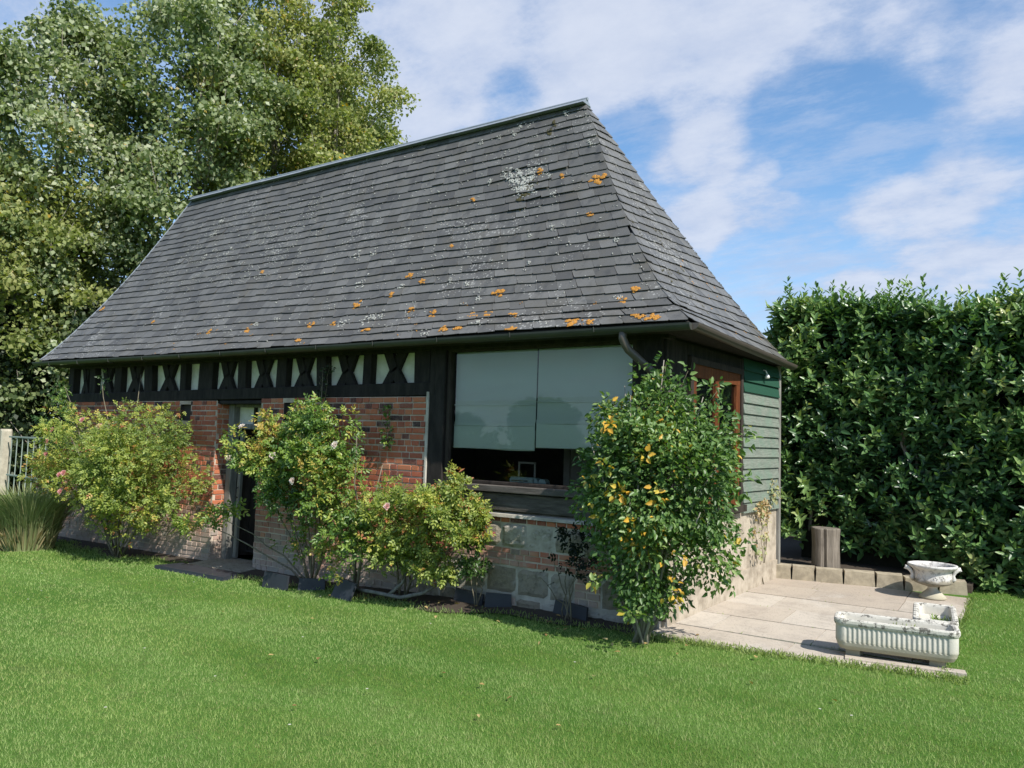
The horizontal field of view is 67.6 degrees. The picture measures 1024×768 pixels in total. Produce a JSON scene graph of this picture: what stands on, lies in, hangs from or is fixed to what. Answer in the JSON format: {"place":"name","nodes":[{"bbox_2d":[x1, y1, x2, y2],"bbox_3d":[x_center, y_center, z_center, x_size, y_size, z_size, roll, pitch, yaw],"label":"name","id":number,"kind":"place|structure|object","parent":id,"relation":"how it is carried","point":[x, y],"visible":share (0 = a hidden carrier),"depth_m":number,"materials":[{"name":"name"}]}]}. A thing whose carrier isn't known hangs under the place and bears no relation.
{"place":"outdoors","nodes":[
{"label":"outdoors","id":0,"kind":"place"},
{"bbox_2d":[0,483,1023,767],"bbox_3d":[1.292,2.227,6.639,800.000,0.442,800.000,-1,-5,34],"label":"lawn","id":1,"kind":"structure","parent":0,"point":[470,673],"depth_m":4.97,"materials":[{"name":"plant"}]},
{"bbox_2d":[0,429,12,494],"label":"gate post","id":2,"kind":"object","parent":1,"relation":"on","point":[5,444],"visible":0.88,"depth_m":20.39,"materials":[{"name":"concrete"}]},
{"bbox_2d":[0,296,53,491],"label":"tree","id":3,"kind":"object","parent":1,"relation":"on","point":[10,308],"visible":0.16,"depth_m":22.05,"materials":[{"name":"green plant"}]},
{"bbox_2d":[6,436,58,493],"bbox_3d":[-10.573,2.055,18.012,7.225,1.522,0.030,-2,-5,39],"label":"iron railing","id":4,"kind":"object","parent":1,"relation":"on","point":[12,437],"visible":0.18,"depth_m":19.72,"materials":[{"name":"grey metal"}]},
{"bbox_2d":[0,482,86,551],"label":"grass clump","id":5,"kind":"object","parent":1,"relation":"on","point":[30,520],"visible":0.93,"depth_m":10.89,"materials":[{"name":"green plant"}]},
{"bbox_2d":[0,281,108,493],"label":"tree","id":6,"kind":"object","parent":1,"relation":"on","point":[83,316],"visible":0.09,"depth_m":21.51,"materials":[{"name":"green plant"}]},
{"bbox_2d":[0,156,115,422],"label":"maple tree","id":7,"kind":"object","parent":1,"relation":"on","point":[68,231],"visible":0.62,"depth_m":21.79,"materials":[{"name":"green plant"}]},
{"bbox_2d":[32,317,87,466],"bbox_3d":[-8.288,0.654,18.439,5.397,5.833,4.939,-1,-5,34],"label":"tree","id":8,"kind":"object","parent":1,"relation":"on","point":[73,322],"depth_m":17.38,"materials":[{"name":"green plant"}]},
{"bbox_2d":[0,0,190,488],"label":"poplar tree","id":9,"kind":"object","parent":1,"relation":"on","point":[61,32],"visible":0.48,"depth_m":22.80,"materials":[{"name":"green plant"}]},
{"bbox_2d":[17,369,216,557],"bbox_3d":[-5.901,1.075,10.736,4.315,2.703,1.484,-1,-5,34],"label":"climbing rose","id":10,"kind":"object","parent":1,"relation":"on","point":[110,463],"visible":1,"depth_m":10.15,"materials":[{"name":"green plant"}]},
{"bbox_2d":[154,563,239,580],"bbox_3d":[-3.870,2.316,9.448,1.400,0.070,0.350,-1,-5,34],"label":"doorstep slab","id":11,"kind":"structure","parent":1,"relation":"on","point":[200,571],"depth_m":9.36,"materials":[{"name":"stone"}]},
{"bbox_2d":[77,0,317,292],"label":"poplar tree","id":12,"kind":"object","parent":1,"relation":"on","point":[195,20],"visible":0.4,"depth_m":23.46,"materials":[{"name":"green plant"}]},
{"bbox_2d":[171,0,375,222],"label":"poplar tree","id":13,"kind":"object","parent":1,"relation":"on","point":[290,25],"visible":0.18,"depth_m":26.70,"materials":[{"name":"green plant"}]},
{"bbox_2d":[168,373,382,596],"bbox_3d":[-2.819,1.057,8.929,3.695,2.560,0.987,-1,-5,34],"label":"climbing rose","id":14,"kind":"object","parent":1,"relation":"on","point":[303,449],"visible":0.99,"depth_m":8.44,"materials":[{"name":"green plant"}]},
{"bbox_2d":[262,571,289,590],"bbox_3d":[-2.654,2.221,8.591,0.400,0.190,0.051,-1,-5,31],"label":"edging tile","id":15,"kind":"object","parent":1,"relation":"on","point":[272,580],"visible":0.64,"depth_m":8.58,"materials":[{"name":"stone"}]},
{"bbox_2d":[298,578,324,589],"bbox_3d":[-2.236,2.245,8.543,0.300,0.150,0.050,2,-4,-6],"label":"edging tile","id":16,"kind":"object","parent":1,"relation":"on","point":[308,584],"visible":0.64,"depth_m":8.53,"materials":[{"name":"stone"}]},
{"bbox_2d":[260,67,390,174],"bbox_3d":[-7.633,-4.764,31.907,8.495,17.730,8.756,-1,-5,34],"label":"poplar tree","id":17,"kind":"object","parent":1,"relation":"on","point":[364,103],"visible":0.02,"depth_m":32.20,"materials":[{"name":"green plant"}]},
{"bbox_2d":[263,0,421,176],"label":"poplar tree","id":18,"kind":"object","parent":1,"relation":"on","point":[312,144],"visible":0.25,"depth_m":26.96,"materials":[{"name":"green plant"}]},
{"bbox_2d":[330,578,357,600],"bbox_3d":[-1.763,2.166,8.031,0.122,0.210,0.380,6,-6,-42],"label":"edging tile","id":19,"kind":"object","parent":1,"relation":"on","point":[345,589],"visible":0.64,"depth_m":8.01,"materials":[{"name":"stone"}]},
{"bbox_2d":[56,536,633,633],"bbox_3d":[-3.331,2.286,9.398,10.450,0.231,0.634,-1,-5,34],"label":"soil strip","id":20,"kind":"object","parent":1,"relation":"on","point":[450,603],"visible":0.59,"depth_m":7.70,"materials":[{"name":"black soil"}]},
{"bbox_2d":[188,559,255,572],"bbox_3d":[-3.718,2.344,9.761,1.000,0.070,0.340,-1,-5,34],"label":"paving stone","id":21,"kind":"object","parent":20,"relation":"on","point":[221,565],"visible":0.64,"depth_m":9.77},
{"bbox_2d":[353,460,495,598],"bbox_3d":[-0.969,1.492,7.619,1.892,1.508,0.890,-1,-5,34],"label":"rose bush","id":22,"kind":"object","parent":20,"relation":"on","point":[449,505],"visible":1,"depth_m":7.47,"materials":[{"name":"green plant"}]},
{"bbox_2d":[454,519,494,605],"bbox_3d":[-0.374,1.732,7.478,0.412,0.915,0.421,3,-4,-11],"label":"young rose","id":23,"kind":"object","parent":20,"relation":"on","point":[465,563],"visible":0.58,"depth_m":7.46,"materials":[{"name":"green plant"}]},
{"bbox_2d":[540,521,601,621],"bbox_3d":[0.523,1.692,6.868,0.690,0.925,0.380,-1,-5,34],"label":"bare rose","id":24,"kind":"object","parent":20,"relation":"on","point":[574,551],"visible":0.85,"depth_m":6.85,"materials":[{"name":"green plant"}]},
{"bbox_2d":[553,599,588,620],"bbox_3d":[0.536,2.096,7.019,0.400,0.170,0.060,-2,-6,44],"label":"edging tile","id":25,"kind":"object","parent":20,"relation":"on","point":[579,612],"visible":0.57,"depth_m":6.98,"materials":[{"name":"stone"}]},
{"bbox_2d":[32,97,797,630],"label":"cottage","id":26,"kind":"structure","parent":1,"relation":"on","point":[490,305],"depth_m":8.88,"materials":[{"name":"grey stone"}]},
{"bbox_2d":[232,430,257,557],"bbox_3d":[-3.444,1.503,10.588,0.812,1.720,0.163,5,-5,-37],"label":"door","id":27,"kind":"structure","parent":26,"relation":"in","point":[244,482],"depth_m":10.45,"materials":[{"name":"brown wood"}]},
{"bbox_2d":[315,365,335,403],"bbox_3d":[-2.228,0.025,9.086,0.326,0.541,0.142,-1,-5,34],"label":"wall creeper","id":28,"kind":"object","parent":26,"relation":"attached to","point":[324,381],"depth_m":9.09,"materials":[{"name":"green plant"}]},
{"bbox_2d":[379,405,394,450],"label":"wall creeper","id":29,"kind":"object","parent":26,"relation":"attached to","point":[387,419],"depth_m":8.48,"materials":[{"name":"green plant"}]},
{"bbox_2d":[518,462,535,477],"bbox_3d":[0.158,0.955,8.139,0.220,0.250,0.015,-1,-5,34],"label":"picture frame","id":30,"kind":"object","parent":26,"relation":"on","point":[519,463],"visible":0.58,"depth_m":8.14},
{"bbox_2d":[444,340,636,489],"bbox_3d":[0.239,0.312,7.584,2.212,1.415,0.105,-1,-5,34],"label":"window","id":31,"kind":"structure","parent":26,"relation":"in","point":[496,388],"depth_m":7.68,"materials":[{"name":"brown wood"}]},
{"bbox_2d":[686,356,746,516],"bbox_3d":[2.051,0.545,7.647,0.100,1.510,1.417,-1,-5,37],"label":"window","id":32,"kind":"structure","parent":26,"relation":"in","point":[706,369],"depth_m":7.81,"materials":[{"name":"brown wood"}]},
{"bbox_2d":[752,478,783,583],"bbox_3d":[2.849,1.671,8.613,0.235,1.203,0.868,-1,-5,34],"label":"wall creeper","id":33,"kind":"object","parent":26,"relation":"attached to","point":[765,505],"depth_m":8.55,"materials":[{"name":"green plant"}]},
{"bbox_2d":[46,591,836,725],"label":"fallen leaves","id":34,"kind":"object","parent":1,"relation":"on","point":[478,715],"visible":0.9,"depth_m":6.19,"materials":[{"name":"yellow plant"}]},
{"bbox_2d":[453,587,483,605],"bbox_3d":[-0.433,2.145,7.622,0.400,0.170,0.054,-2,-6,42],"label":"edging tile","id":35,"kind":"object","parent":1,"relation":"on","point":[463,595],"visible":0.64,"depth_m":7.63,"materials":[{"name":"stone"}]},
{"bbox_2d":[484,592,511,606],"bbox_3d":[-0.134,2.123,7.436,0.270,0.180,0.043,2,-4,2],"label":"edging tile","id":36,"kind":"object","parent":1,"relation":"on","point":[497,599],"visible":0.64,"depth_m":7.43,"materials":[{"name":"stone"}]},
{"bbox_2d":[57,539,976,684],"bbox_3d":[-1.837,2.228,8.693,13.119,0.330,3.270,0,-4,19],"label":"grass fringe","id":37,"kind":"object","parent":1,"relation":"on","point":[757,651],"depth_m":6.07,"materials":[{"name":"green plant"}]},
{"bbox_2d":[564,351,763,644],"bbox_3d":[1.192,0.922,6.264,1.614,2.418,1.166,-1,-5,34],"label":"corner shrub","id":38,"kind":"object","parent":1,"relation":"on","point":[644,514],"visible":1,"depth_m":6.05,"materials":[{"name":"green plant"}]},
{"bbox_2d":[776,563,967,595],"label":"wall","id":39,"kind":"structure","parent":1,"relation":"on","point":[890,580],"depth_m":8.66,"materials":[{"name":"stone"}]},
{"bbox_2d":[811,526,840,567],"bbox_3d":[3.745,1.954,9.140,0.333,0.467,0.305,-1,-5,34],"label":"log stump","id":40,"kind":"object","parent":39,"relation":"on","point":[825,546],"visible":0.96,"depth_m":9.03,"materials":[{"name":"wood"}]},
{"bbox_2d":[780,533,975,593],"bbox_3d":[6.608,2.374,9.122,9.000,0.220,3.920,-1,-5,34],"label":"soil bed","id":41,"kind":"object","parent":1,"relation":"on","point":[790,550],"visible":0.19,"depth_m":9.51,"materials":[{"name":"black soil"}]},
{"bbox_2d":[762,267,1023,594],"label":"laurel hedge","id":42,"kind":"object","parent":41,"relation":"on","point":[902,431],"visible":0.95,"depth_m":9.14,"materials":[{"name":"green plant"}]},
{"bbox_2d":[845,655,966,676],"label":"kerb slab","id":43,"kind":"structure","parent":1,"relation":"on","point":[913,665],"depth_m":5.66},
{"bbox_2d":[0,0,1023,417],"label":"sky","id":44,"kind":"structure","parent":0,"point":[859,143],"materials":[{"name":"blue"}]},
{"bbox_2d":[510,476,549,483],"bbox_3d":[0.186,1.009,7.833,0.428,0.105,0.125,-1,-5,34],"label":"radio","id":45,"kind":"object","parent":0,"point":[528,480],"visible":0.55,"depth_m":7.79,"materials":[{"name":"grey plastic"}]},
{"bbox_2d":[652,577,969,677],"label":"patio","id":46,"kind":"structure","parent":0,"point":[773,621],"depth_m":7.18,"materials":[{"name":"beige stone"}]},
{"bbox_2d":[834,611,960,667],"bbox_3d":[2.925,1.958,5.838,0.854,0.299,0.324,0,-5,26],"label":"planter trough","id":47,"kind":"object","parent":46,"relation":"on","point":[933,643],"visible":1,"depth_m":5.74,"materials":[{"name":"white stone"}]},
{"bbox_2d":[904,561,961,600],"bbox_3d":[4.436,2.077,8.069,0.475,0.354,0.475,4,-5,-25],"label":"garden urn","id":48,"kind":"object","parent":46,"relation":"on","point":[932,576],"visible":1,"depth_m":7.97,"materials":[{"name":"white stone"}]},
{"bbox_2d":[913,602,965,626],"bbox_3d":[3.448,1.990,6.169,0.376,0.297,0.764,-1,-5,28],"label":"planter trough","id":49,"kind":"object","parent":46,"relation":"on","point":[932,612],"visible":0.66,"depth_m":6.40,"materials":[{"name":"white stone"}]}
]}

